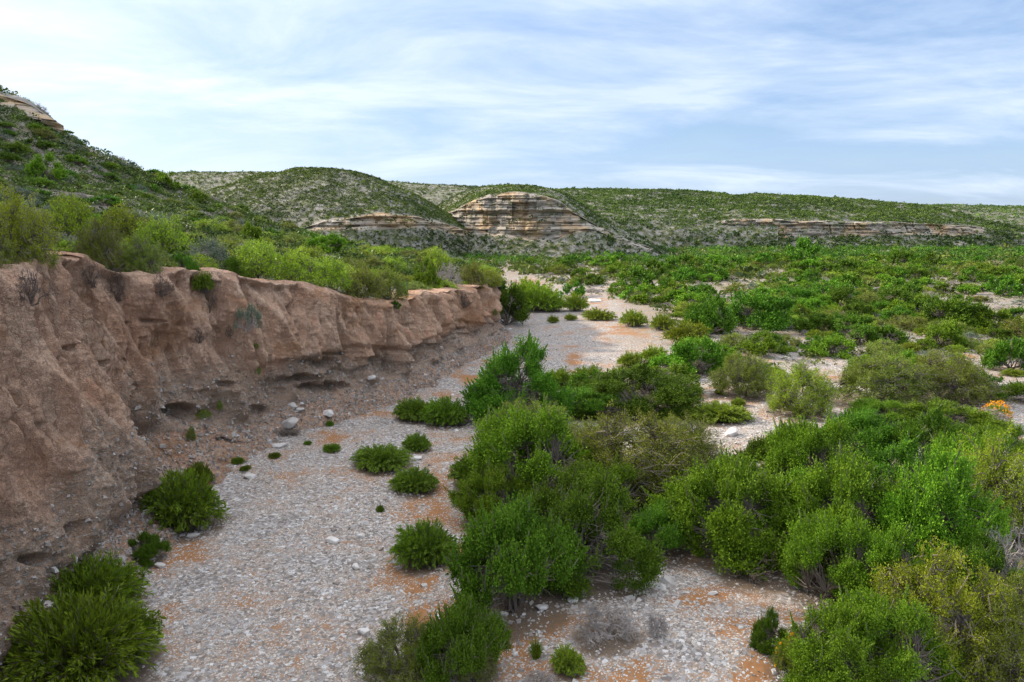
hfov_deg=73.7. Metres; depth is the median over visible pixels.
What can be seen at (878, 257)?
leafy shrub
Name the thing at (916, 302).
leafy shrub
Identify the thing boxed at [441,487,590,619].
leafy shrub
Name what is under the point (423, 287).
thorny shrub
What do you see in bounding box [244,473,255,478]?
boulder
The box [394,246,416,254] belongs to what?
leafy shrub
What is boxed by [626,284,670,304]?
leafy shrub
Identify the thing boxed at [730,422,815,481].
leafy shrub
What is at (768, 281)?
leafy shrub
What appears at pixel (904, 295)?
leafy shrub
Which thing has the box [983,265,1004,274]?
leafy shrub
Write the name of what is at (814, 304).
leafy shrub
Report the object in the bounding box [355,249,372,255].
thorny shrub
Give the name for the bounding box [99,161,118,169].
willow shrub
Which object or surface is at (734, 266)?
leafy shrub
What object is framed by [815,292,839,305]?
leafy shrub
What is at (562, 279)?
silver shrub
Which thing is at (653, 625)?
dead shrub
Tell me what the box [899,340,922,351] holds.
willow shrub
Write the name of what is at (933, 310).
leafy shrub
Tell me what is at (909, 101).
sky
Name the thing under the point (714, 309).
leafy shrub
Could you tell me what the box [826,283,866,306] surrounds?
leafy shrub
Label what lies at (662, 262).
leafy shrub
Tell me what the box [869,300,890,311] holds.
leafy shrub
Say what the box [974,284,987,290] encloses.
leafy shrub
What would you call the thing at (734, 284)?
thorny shrub
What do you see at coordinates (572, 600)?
boulder
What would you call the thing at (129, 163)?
silver shrub
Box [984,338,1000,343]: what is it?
thorny shrub
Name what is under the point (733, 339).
thorny shrub
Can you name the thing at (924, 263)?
leafy shrub
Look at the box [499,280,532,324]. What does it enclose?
tree
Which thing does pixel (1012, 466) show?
thorny shrub
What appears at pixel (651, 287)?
leafy shrub
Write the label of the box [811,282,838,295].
leafy shrub
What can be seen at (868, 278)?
thorny shrub
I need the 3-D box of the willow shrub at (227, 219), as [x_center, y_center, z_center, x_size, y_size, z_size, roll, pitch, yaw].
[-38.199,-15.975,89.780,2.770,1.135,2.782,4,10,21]
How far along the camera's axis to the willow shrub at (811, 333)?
71.06 m
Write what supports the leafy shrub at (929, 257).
on the ground at (311, 521)
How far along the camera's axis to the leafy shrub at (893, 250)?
203.58 m
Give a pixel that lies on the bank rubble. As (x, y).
(48, 603)
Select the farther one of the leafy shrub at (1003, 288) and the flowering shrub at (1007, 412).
the leafy shrub at (1003, 288)
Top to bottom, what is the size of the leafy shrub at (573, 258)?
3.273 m
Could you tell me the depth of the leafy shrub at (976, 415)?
39.27 m
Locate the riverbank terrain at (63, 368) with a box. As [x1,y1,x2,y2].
[0,250,511,679]
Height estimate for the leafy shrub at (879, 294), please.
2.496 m
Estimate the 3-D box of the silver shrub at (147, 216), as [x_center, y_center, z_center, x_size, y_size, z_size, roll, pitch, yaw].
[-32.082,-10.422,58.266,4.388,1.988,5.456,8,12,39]
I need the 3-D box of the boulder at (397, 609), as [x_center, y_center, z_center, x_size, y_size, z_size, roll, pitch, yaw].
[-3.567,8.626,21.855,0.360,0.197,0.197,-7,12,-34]
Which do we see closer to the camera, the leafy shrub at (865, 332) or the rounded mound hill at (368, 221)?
the leafy shrub at (865, 332)
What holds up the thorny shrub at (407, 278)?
on the hillside
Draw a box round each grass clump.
[526,636,543,659]
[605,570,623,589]
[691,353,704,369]
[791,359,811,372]
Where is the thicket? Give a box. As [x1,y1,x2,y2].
[447,243,1023,265]
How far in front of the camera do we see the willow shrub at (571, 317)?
86.45 m
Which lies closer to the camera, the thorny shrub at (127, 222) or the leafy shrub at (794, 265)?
the thorny shrub at (127, 222)
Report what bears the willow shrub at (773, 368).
on the ground at (311, 521)
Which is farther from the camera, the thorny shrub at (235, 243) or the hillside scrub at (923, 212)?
the hillside scrub at (923, 212)
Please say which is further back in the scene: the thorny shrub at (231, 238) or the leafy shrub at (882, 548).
the thorny shrub at (231, 238)
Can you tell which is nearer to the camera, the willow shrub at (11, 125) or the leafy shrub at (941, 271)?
the willow shrub at (11, 125)
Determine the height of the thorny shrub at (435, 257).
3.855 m
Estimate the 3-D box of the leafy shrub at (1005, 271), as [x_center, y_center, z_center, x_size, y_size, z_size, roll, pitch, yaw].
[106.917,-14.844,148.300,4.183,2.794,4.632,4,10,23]
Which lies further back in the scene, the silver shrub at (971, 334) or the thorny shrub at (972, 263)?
the thorny shrub at (972, 263)
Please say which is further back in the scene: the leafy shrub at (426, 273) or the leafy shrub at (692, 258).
the leafy shrub at (692, 258)
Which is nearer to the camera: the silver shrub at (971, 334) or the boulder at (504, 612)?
the boulder at (504, 612)
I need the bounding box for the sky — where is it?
[0,0,1023,205]
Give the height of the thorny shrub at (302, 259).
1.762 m
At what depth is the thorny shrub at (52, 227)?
43.94 m
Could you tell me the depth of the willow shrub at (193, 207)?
94.01 m
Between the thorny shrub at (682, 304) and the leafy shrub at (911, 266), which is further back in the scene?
the leafy shrub at (911, 266)
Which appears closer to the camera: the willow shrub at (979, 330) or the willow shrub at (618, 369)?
the willow shrub at (618, 369)
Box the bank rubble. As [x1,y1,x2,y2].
[0,316,512,680]
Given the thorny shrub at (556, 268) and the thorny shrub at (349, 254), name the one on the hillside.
the thorny shrub at (349, 254)
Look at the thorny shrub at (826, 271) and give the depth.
146.70 m
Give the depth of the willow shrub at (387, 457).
34.82 m
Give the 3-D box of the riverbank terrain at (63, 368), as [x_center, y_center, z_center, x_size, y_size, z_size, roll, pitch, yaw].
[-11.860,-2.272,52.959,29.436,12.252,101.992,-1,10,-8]
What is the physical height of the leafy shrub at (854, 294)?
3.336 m
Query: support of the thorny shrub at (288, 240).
on the hillside
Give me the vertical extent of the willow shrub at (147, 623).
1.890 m
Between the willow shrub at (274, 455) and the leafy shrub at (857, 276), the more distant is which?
the leafy shrub at (857, 276)
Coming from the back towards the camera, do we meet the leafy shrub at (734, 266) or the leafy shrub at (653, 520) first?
the leafy shrub at (734, 266)
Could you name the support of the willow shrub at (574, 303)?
on the ground at (311, 521)
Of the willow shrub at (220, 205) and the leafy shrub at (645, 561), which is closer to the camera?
the leafy shrub at (645, 561)
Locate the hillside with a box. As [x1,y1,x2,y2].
[0,91,500,299]
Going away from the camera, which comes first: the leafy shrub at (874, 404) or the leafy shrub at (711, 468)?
the leafy shrub at (711, 468)
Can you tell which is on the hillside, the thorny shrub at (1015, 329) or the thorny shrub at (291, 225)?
the thorny shrub at (291, 225)
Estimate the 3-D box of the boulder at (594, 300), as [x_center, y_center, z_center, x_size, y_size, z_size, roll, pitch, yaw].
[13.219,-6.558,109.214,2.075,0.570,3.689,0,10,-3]
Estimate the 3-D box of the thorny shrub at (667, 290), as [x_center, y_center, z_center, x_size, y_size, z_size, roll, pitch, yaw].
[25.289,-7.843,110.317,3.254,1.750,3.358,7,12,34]
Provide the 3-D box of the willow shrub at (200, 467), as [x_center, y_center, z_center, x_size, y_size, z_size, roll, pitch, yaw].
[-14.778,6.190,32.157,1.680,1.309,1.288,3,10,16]
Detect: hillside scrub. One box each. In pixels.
[167,170,483,203]
[200,166,468,256]
[438,183,670,257]
[555,187,778,247]
[713,192,1023,249]
[927,203,1023,224]
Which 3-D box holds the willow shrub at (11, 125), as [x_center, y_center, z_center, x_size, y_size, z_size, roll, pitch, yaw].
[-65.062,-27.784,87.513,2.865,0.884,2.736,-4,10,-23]
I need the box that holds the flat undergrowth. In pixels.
[461,242,1023,367]
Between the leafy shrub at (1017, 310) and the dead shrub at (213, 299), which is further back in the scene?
the leafy shrub at (1017, 310)
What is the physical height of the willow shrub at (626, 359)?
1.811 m
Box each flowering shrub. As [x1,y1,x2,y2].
[768,632,800,678]
[981,400,1013,422]
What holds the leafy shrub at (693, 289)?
on the ground at (311, 521)
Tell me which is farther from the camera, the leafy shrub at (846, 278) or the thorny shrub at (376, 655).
the leafy shrub at (846, 278)
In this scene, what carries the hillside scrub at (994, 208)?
on the hill at (996, 216)
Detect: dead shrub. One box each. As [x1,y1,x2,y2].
[2,266,61,305]
[54,232,79,251]
[67,192,90,198]
[79,259,102,288]
[108,264,125,300]
[150,271,174,296]
[194,328,206,343]
[199,290,217,312]
[224,326,233,337]
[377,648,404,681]
[437,259,464,286]
[461,291,472,307]
[473,609,509,626]
[520,669,561,681]
[565,600,645,650]
[585,287,600,291]
[643,613,671,642]
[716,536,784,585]
[952,403,1014,424]
[974,520,1023,591]
[991,305,1009,309]
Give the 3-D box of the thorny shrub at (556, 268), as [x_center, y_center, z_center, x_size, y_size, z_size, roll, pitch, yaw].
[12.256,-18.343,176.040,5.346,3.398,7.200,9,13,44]
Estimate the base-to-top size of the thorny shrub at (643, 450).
4.730 m
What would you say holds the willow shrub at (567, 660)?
on the ground at (311, 521)
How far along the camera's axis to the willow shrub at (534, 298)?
95.67 m
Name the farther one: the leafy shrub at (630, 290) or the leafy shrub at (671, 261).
the leafy shrub at (671, 261)
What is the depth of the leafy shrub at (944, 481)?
22.13 m
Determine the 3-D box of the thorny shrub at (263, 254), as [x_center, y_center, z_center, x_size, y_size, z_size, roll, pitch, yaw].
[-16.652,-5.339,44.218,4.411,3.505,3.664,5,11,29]
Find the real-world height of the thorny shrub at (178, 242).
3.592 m
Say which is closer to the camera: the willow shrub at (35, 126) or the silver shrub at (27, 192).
the silver shrub at (27, 192)
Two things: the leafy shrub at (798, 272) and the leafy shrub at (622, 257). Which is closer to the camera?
the leafy shrub at (798, 272)
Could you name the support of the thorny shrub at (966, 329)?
on the ground at (311, 521)
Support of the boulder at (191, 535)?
on the ground at (311, 521)
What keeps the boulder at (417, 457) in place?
on the ground at (311, 521)
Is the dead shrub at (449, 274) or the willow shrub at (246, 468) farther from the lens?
the dead shrub at (449, 274)
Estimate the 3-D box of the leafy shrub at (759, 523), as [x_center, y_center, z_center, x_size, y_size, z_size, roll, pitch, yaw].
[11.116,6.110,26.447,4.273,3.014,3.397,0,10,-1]
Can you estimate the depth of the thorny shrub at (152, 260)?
34.34 m
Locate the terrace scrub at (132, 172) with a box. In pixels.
[0,87,505,286]
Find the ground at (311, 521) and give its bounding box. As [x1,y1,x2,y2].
[103,249,1023,681]
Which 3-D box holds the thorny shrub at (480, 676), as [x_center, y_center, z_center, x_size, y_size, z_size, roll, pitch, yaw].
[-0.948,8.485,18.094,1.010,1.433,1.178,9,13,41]
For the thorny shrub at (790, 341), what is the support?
on the ground at (311, 521)
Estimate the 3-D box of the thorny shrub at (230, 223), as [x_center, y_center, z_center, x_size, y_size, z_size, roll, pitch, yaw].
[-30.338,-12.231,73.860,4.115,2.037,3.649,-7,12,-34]
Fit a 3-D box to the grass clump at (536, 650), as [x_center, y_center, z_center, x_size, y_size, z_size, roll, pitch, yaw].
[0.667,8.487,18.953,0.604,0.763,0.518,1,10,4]
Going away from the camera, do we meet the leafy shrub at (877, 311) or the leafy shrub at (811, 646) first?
the leafy shrub at (811, 646)
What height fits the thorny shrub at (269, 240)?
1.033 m
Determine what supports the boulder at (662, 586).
on the ground at (311, 521)
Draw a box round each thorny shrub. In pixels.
[0,182,62,270]
[0,235,27,267]
[4,231,51,263]
[8,222,71,248]
[22,218,65,236]
[29,127,59,139]
[39,185,100,237]
[40,194,94,213]
[51,236,100,258]
[64,218,105,236]
[67,211,128,271]
[75,174,89,178]
[93,199,149,241]
[109,229,168,273]
[121,225,169,252]
[133,212,197,256]
[133,214,159,227]
[160,254,177,266]
[162,197,182,204]
[163,214,194,221]
[170,260,206,267]
[177,251,223,268]
[185,426,196,439]
[188,230,208,241]
[192,217,231,232]
[195,409,213,419]
[200,243,227,251]
[211,233,248,246]
[215,247,263,274]
[216,398,222,410]
[219,238,240,248]
[220,219,244,229]
[222,225,250,236]
[224,211,243,218]
[227,233,287,279]
[242,239,275,252]
[250,215,265,221]
[261,237,275,243]
[267,245,285,255]
[271,243,325,284]
[275,253,318,270]
[276,237,298,244]
[280,221,299,230]
[283,231,310,241]
[287,244,331,261]
[315,249,354,290]
[325,263,365,280]
[333,254,370,271]
[336,249,359,257]
[341,260,389,299]
[348,610,461,681]
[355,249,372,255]
[356,256,388,270]
[358,243,372,250]
[361,246,385,252]
[362,266,383,277]
[370,247,392,255]
[372,264,408,301]
[376,244,393,251]
[380,255,410,272]
[394,273,414,282]
[396,248,418,255]
[404,279,433,289]
[405,282,421,289]
[411,254,442,269]
[415,247,451,260]
[421,246,455,273]
[432,279,459,292]
[450,650,499,681]
[454,279,471,284]
[457,261,489,288]
[472,267,504,288]
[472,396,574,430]
[478,263,501,272]
[549,264,572,274]
[554,399,708,510]
[561,416,610,440]
[599,266,618,274]
[639,443,708,503]
[647,409,735,466]
[661,287,673,294]
[673,300,688,308]
[706,348,776,397]
[715,332,754,348]
[723,281,753,292]
[726,268,743,275]
[749,260,764,269]
[763,272,780,277]
[764,356,839,420]
[765,280,794,288]
[767,372,783,389]
[768,264,777,268]
[780,333,804,346]
[816,308,847,319]
[821,256,834,260]
[821,270,840,277]
[825,350,940,404]
[854,291,879,304]
[855,288,872,294]
[861,530,1023,681]
[862,275,880,283]
[863,337,905,355]
[871,316,885,325]
[884,313,931,330]
[889,344,1017,405]
[917,284,936,293]
[921,318,978,335]
[931,420,1023,546]
[946,588,1023,681]
[957,264,975,272]
[965,259,978,266]
[966,341,988,346]
[970,294,991,301]
[972,561,1023,615]
[974,341,1016,357]
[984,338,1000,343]
[995,317,1023,337]
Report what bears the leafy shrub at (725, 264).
on the ground at (311, 521)
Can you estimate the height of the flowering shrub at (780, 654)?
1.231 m
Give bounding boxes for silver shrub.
[0,132,12,139]
[0,187,43,199]
[4,165,22,171]
[18,197,42,204]
[22,199,55,216]
[43,175,76,183]
[56,139,82,148]
[89,165,102,170]
[116,208,165,226]
[119,158,143,167]
[131,184,149,190]
[188,234,231,269]
[232,302,263,331]
[237,217,253,226]
[556,275,568,282]
[746,282,757,288]
[918,351,938,358]
[962,332,982,339]
[1009,299,1023,304]
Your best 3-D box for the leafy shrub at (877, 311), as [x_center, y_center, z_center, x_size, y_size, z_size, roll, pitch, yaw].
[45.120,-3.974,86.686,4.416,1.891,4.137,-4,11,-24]
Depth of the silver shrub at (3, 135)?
83.41 m
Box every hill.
[167,172,474,204]
[203,169,467,257]
[439,186,669,257]
[567,189,777,248]
[716,194,1023,248]
[936,205,1023,224]
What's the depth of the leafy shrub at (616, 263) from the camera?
174.10 m
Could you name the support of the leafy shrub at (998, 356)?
on the ground at (311, 521)
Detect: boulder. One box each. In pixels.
[154,562,165,567]
[186,533,199,537]
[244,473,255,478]
[272,441,289,449]
[281,417,298,428]
[288,402,296,407]
[296,407,307,411]
[323,409,333,416]
[325,536,339,543]
[352,563,360,569]
[356,533,364,538]
[357,628,369,635]
[367,375,375,379]
[395,607,401,613]
[412,456,421,459]
[501,611,508,615]
[536,604,547,609]
[567,597,578,602]
[588,299,601,301]
[652,582,667,589]
[708,591,717,594]
[725,427,739,436]
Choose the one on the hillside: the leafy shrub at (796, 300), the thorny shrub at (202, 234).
the thorny shrub at (202, 234)
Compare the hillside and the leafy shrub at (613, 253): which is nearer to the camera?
the hillside
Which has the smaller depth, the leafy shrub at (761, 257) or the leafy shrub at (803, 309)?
the leafy shrub at (803, 309)
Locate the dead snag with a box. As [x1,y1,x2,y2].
[35,101,48,114]
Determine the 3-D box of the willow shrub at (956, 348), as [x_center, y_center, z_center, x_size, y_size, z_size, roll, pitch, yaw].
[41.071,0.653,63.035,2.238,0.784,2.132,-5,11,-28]
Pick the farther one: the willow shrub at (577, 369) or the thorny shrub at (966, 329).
the thorny shrub at (966, 329)
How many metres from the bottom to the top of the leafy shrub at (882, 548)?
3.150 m
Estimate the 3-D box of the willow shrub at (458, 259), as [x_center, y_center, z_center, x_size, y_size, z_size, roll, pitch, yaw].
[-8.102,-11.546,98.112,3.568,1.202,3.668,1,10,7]
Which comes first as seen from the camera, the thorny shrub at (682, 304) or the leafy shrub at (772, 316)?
the leafy shrub at (772, 316)
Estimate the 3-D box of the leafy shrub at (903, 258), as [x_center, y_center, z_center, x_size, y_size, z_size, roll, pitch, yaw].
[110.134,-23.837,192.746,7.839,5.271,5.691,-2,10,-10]
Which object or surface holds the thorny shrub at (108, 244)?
on the hillside
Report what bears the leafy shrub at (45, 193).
on the hillside
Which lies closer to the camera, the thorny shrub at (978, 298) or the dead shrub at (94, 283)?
the dead shrub at (94, 283)
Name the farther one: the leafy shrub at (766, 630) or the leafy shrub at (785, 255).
the leafy shrub at (785, 255)
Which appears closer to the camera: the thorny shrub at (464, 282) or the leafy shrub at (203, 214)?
the thorny shrub at (464, 282)
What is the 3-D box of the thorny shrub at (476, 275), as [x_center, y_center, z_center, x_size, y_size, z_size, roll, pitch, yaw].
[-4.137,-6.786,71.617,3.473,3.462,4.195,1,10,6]
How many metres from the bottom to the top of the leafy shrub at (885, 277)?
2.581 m
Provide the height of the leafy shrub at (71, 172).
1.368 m
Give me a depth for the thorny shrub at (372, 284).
49.10 m
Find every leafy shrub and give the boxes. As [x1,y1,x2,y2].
[0,129,17,135]
[0,150,23,161]
[19,187,54,195]
[22,149,70,180]
[23,137,56,147]
[52,195,86,204]
[61,153,88,164]
[64,130,74,135]
[64,169,78,179]
[82,194,126,205]
[96,172,122,181]
[100,189,125,195]
[127,527,173,567]
[139,183,160,190]
[146,168,169,176]
[152,170,182,188]
[174,252,203,270]
[181,183,196,191]
[185,216,201,223]
[190,187,209,202]
[191,211,208,219]
[222,255,246,276]
[232,204,249,211]
[239,219,264,243]
[264,228,280,234]
[299,231,316,238]
[304,231,350,253]
[391,299,401,308]
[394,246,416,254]
[410,254,441,288]
[412,583,512,681]
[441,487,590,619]
[443,456,540,525]
[458,329,580,421]
[461,392,608,498]
[501,277,508,291]
[520,466,624,568]
[524,256,536,263]
[533,459,670,602]
[542,261,567,270]
[553,454,660,516]
[554,260,575,267]
[559,278,586,297]
[562,254,582,262]
[564,356,707,420]
[565,366,604,387]
[565,380,631,416]
[569,266,586,277]
[570,272,606,284]
[583,256,596,263]
[589,255,621,265]
[606,259,629,268]
[606,265,626,276]
[606,282,628,292]
[607,251,629,258]
[612,253,631,261]
[615,263,647,279]
[616,263,658,288]
[617,285,654,299]
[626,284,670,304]
[626,492,687,553]
[630,260,640,266]
[634,282,657,291]
[637,255,665,277]
[641,439,821,581]
[646,361,705,396]
[647,350,698,376]
[657,275,679,290]
[658,255,678,265]
[661,278,702,292]
[663,286,692,299]
[664,250,697,272]
[664,333,726,374]
[669,336,700,349]
[670,267,697,281]
[671,291,712,306]
[676,290,738,333]
[677,333,724,362]
[678,284,701,296]
[680,451,744,523]
[681,253,698,262]
[681,265,701,280]
[683,301,701,313]
[697,256,708,266]
[697,282,715,292]
[697,284,717,294]
[699,272,721,281]
[700,263,730,280]
[706,252,730,265]
[711,259,731,269]
[719,254,745,264]
[720,343,742,360]
[723,285,799,331]
[727,362,768,381]
[730,260,750,268]
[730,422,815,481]
[738,330,793,356]
[746,285,779,296]
[749,606,787,655]
[750,462,836,541]
[751,328,789,345]
[752,251,781,265]
[757,406,872,485]
[761,274,776,285]
[762,438,949,572]
[764,250,782,262]
[767,588,907,681]
[768,256,799,266]
[773,275,797,283]
[774,504,900,608]
[776,284,795,292]
[779,253,793,262]
[779,305,801,315]
[781,285,812,299]
[782,269,804,277]
[782,295,810,310]
[784,261,809,270]
[786,234,823,260]
[789,303,813,316]
[790,288,822,303]
[792,267,820,283]
[792,278,811,286]
[792,281,808,288]
[792,311,834,331]
[796,255,821,271]
[797,281,821,289]
[797,296,830,310]
[798,333,828,349]
[804,333,857,359]
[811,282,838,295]
[812,261,843,271]
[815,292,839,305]
[816,304,838,312]
[817,582,968,681]
[818,278,838,288]
[819,400,901,453]
[822,427,943,510]
[824,281,861,301]
[824,310,875,333]
[825,517,940,603]
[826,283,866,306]
[829,321,887,344]
[830,257,863,272]
[830,272,871,290]
[838,256,863,268]
[839,396,907,422]
[840,270,864,283]
[842,299,876,315]
[843,268,863,275]
[844,267,870,276]
[847,352,874,369]
[857,252,884,260]
[859,284,874,291]
[859,305,881,315]
[863,259,883,268]
[863,267,900,276]
[863,322,911,344]
[865,438,1022,564]
[867,262,893,273]
[867,263,883,270]
[867,285,916,309]
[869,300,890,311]
[873,290,885,297]
[874,272,903,283]
[875,398,981,463]
[878,283,898,291]
[879,303,919,321]
[881,276,914,289]
[881,297,915,314]
[883,348,921,377]
[883,395,1019,432]
[886,247,915,263]
[887,246,914,260]
[890,265,910,278]
[893,265,932,277]
[896,282,923,297]
[905,277,924,286]
[905,337,938,350]
[906,263,922,270]
[906,297,933,313]
[913,275,943,285]
[914,292,944,302]
[915,252,946,264]
[917,260,933,267]
[917,291,994,329]
[920,298,961,319]
[922,422,1017,496]
[923,265,939,273]
[923,316,968,346]
[932,282,957,292]
[934,261,952,266]
[937,269,950,273]
[938,271,951,276]
[939,526,1023,607]
[942,369,1011,400]
[953,293,973,301]
[954,258,969,265]
[955,284,981,293]
[957,269,987,281]
[961,265,980,275]
[969,418,1023,456]
[971,254,985,261]
[972,306,1023,332]
[973,262,993,269]
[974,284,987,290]
[979,336,1023,369]
[981,274,998,281]
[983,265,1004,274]
[984,272,1023,297]
[987,327,1011,339]
[993,266,1011,275]
[997,263,1022,272]
[997,273,1023,290]
[997,305,1023,320]
[1002,259,1018,263]
[1003,377,1023,398]
[1004,268,1023,279]
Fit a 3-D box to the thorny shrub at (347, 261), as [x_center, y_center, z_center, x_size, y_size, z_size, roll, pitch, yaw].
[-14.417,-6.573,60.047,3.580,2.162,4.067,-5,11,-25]
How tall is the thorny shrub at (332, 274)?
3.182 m
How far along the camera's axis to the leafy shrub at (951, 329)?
64.61 m
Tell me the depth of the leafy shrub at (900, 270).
143.34 m
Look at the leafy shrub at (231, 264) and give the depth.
41.64 m
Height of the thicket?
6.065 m
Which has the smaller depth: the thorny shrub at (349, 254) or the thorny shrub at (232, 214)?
the thorny shrub at (349, 254)
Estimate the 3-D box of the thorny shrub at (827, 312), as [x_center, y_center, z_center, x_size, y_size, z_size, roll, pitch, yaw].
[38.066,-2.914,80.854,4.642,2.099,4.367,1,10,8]
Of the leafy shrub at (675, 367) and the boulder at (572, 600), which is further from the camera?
the leafy shrub at (675, 367)
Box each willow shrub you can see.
[0,121,16,127]
[0,140,33,152]
[0,582,167,681]
[22,175,57,187]
[24,122,45,129]
[43,546,153,615]
[98,601,164,669]
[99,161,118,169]
[133,191,156,198]
[137,467,229,533]
[175,210,200,217]
[184,204,201,211]
[185,461,215,484]
[191,270,215,292]
[211,203,223,207]
[216,216,229,220]
[231,456,245,464]
[239,465,251,471]
[268,451,281,458]
[303,440,311,444]
[323,443,341,452]
[326,420,333,425]
[348,442,415,472]
[375,504,384,511]
[385,465,440,493]
[386,517,459,569]
[392,395,428,422]
[400,432,432,451]
[419,395,472,426]
[447,451,480,482]
[450,257,465,262]
[507,276,556,294]
[511,281,562,311]
[539,289,568,311]
[545,365,575,389]
[547,314,559,322]
[548,642,587,677]
[564,313,577,320]
[565,291,589,311]
[570,363,601,377]
[581,307,617,320]
[608,365,628,373]
[616,349,643,367]
[618,307,649,326]
[638,343,668,360]
[649,311,676,330]
[659,318,713,342]
[670,311,684,316]
[673,307,684,311]
[690,399,755,423]
[730,397,745,405]
[765,365,785,372]
[769,368,782,377]
[785,345,797,351]
[804,329,822,336]
[821,330,834,336]
[828,303,842,311]
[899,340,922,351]
[912,326,929,333]
[943,345,969,352]
[973,326,994,333]
[999,368,1023,376]
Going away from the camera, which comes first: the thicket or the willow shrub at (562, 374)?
the willow shrub at (562, 374)
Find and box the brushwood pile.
[277,428,301,436]
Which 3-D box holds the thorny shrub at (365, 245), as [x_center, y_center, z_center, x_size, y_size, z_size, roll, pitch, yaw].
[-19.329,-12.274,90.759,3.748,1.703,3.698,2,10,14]
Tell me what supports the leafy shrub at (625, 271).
on the ground at (311, 521)
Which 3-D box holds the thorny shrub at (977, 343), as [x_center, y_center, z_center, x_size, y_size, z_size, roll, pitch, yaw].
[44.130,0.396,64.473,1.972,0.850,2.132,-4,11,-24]
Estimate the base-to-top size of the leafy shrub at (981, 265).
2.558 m
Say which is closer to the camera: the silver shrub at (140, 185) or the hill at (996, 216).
the silver shrub at (140, 185)
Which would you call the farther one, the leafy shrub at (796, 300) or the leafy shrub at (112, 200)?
the leafy shrub at (796, 300)
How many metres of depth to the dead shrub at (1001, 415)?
39.44 m
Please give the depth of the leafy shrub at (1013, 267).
159.49 m
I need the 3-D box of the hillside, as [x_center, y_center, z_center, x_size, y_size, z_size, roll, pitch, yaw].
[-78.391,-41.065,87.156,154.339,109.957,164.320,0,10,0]
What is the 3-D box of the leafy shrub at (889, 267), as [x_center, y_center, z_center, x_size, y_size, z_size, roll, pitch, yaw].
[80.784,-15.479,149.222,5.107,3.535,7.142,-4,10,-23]
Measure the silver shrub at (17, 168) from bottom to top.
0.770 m
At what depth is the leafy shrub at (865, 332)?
65.66 m
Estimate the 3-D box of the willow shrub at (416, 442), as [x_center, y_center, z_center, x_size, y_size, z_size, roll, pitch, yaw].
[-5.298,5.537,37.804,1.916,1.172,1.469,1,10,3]
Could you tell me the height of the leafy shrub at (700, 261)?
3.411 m
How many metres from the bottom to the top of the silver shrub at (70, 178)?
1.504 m
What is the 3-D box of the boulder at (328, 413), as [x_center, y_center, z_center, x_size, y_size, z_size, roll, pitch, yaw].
[-11.431,4.461,42.236,0.697,0.438,0.575,8,12,38]
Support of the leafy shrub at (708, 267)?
on the ground at (311, 521)
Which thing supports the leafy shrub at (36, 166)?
on the hillside
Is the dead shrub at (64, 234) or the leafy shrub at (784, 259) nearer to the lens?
the dead shrub at (64, 234)
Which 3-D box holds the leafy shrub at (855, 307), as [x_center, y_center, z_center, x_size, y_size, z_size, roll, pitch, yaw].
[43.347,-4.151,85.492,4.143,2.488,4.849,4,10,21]
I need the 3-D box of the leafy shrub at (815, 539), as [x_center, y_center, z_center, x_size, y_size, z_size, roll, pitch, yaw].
[10.261,6.556,21.646,3.471,3.466,3.172,-5,11,-27]
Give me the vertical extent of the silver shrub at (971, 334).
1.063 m
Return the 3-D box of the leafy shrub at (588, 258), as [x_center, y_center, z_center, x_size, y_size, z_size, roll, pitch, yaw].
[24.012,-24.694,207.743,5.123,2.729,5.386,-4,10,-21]
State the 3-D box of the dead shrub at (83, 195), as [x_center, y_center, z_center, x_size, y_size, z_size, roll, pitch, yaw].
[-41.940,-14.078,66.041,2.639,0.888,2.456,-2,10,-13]
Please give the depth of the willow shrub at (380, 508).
29.70 m
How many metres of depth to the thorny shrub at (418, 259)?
77.68 m
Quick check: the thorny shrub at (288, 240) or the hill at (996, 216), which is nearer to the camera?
the thorny shrub at (288, 240)
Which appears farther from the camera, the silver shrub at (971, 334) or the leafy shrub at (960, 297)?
the leafy shrub at (960, 297)
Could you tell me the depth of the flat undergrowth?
148.16 m
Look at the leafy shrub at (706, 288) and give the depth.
110.59 m
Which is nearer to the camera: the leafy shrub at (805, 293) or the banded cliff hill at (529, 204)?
the leafy shrub at (805, 293)
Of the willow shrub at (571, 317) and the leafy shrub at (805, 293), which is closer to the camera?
the willow shrub at (571, 317)
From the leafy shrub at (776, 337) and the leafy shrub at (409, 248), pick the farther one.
the leafy shrub at (409, 248)
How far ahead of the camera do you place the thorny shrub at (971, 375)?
44.26 m
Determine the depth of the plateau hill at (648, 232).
343.18 m
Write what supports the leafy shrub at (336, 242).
on the hillside
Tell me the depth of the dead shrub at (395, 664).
18.43 m
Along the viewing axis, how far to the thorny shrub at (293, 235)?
83.98 m
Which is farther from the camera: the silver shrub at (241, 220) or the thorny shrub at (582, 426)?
the silver shrub at (241, 220)
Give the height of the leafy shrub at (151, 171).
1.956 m
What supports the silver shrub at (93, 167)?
on the hillside
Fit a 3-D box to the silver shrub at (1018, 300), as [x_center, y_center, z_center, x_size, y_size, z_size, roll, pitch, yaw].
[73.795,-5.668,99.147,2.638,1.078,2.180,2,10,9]
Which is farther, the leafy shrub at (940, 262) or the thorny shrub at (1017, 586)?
the leafy shrub at (940, 262)

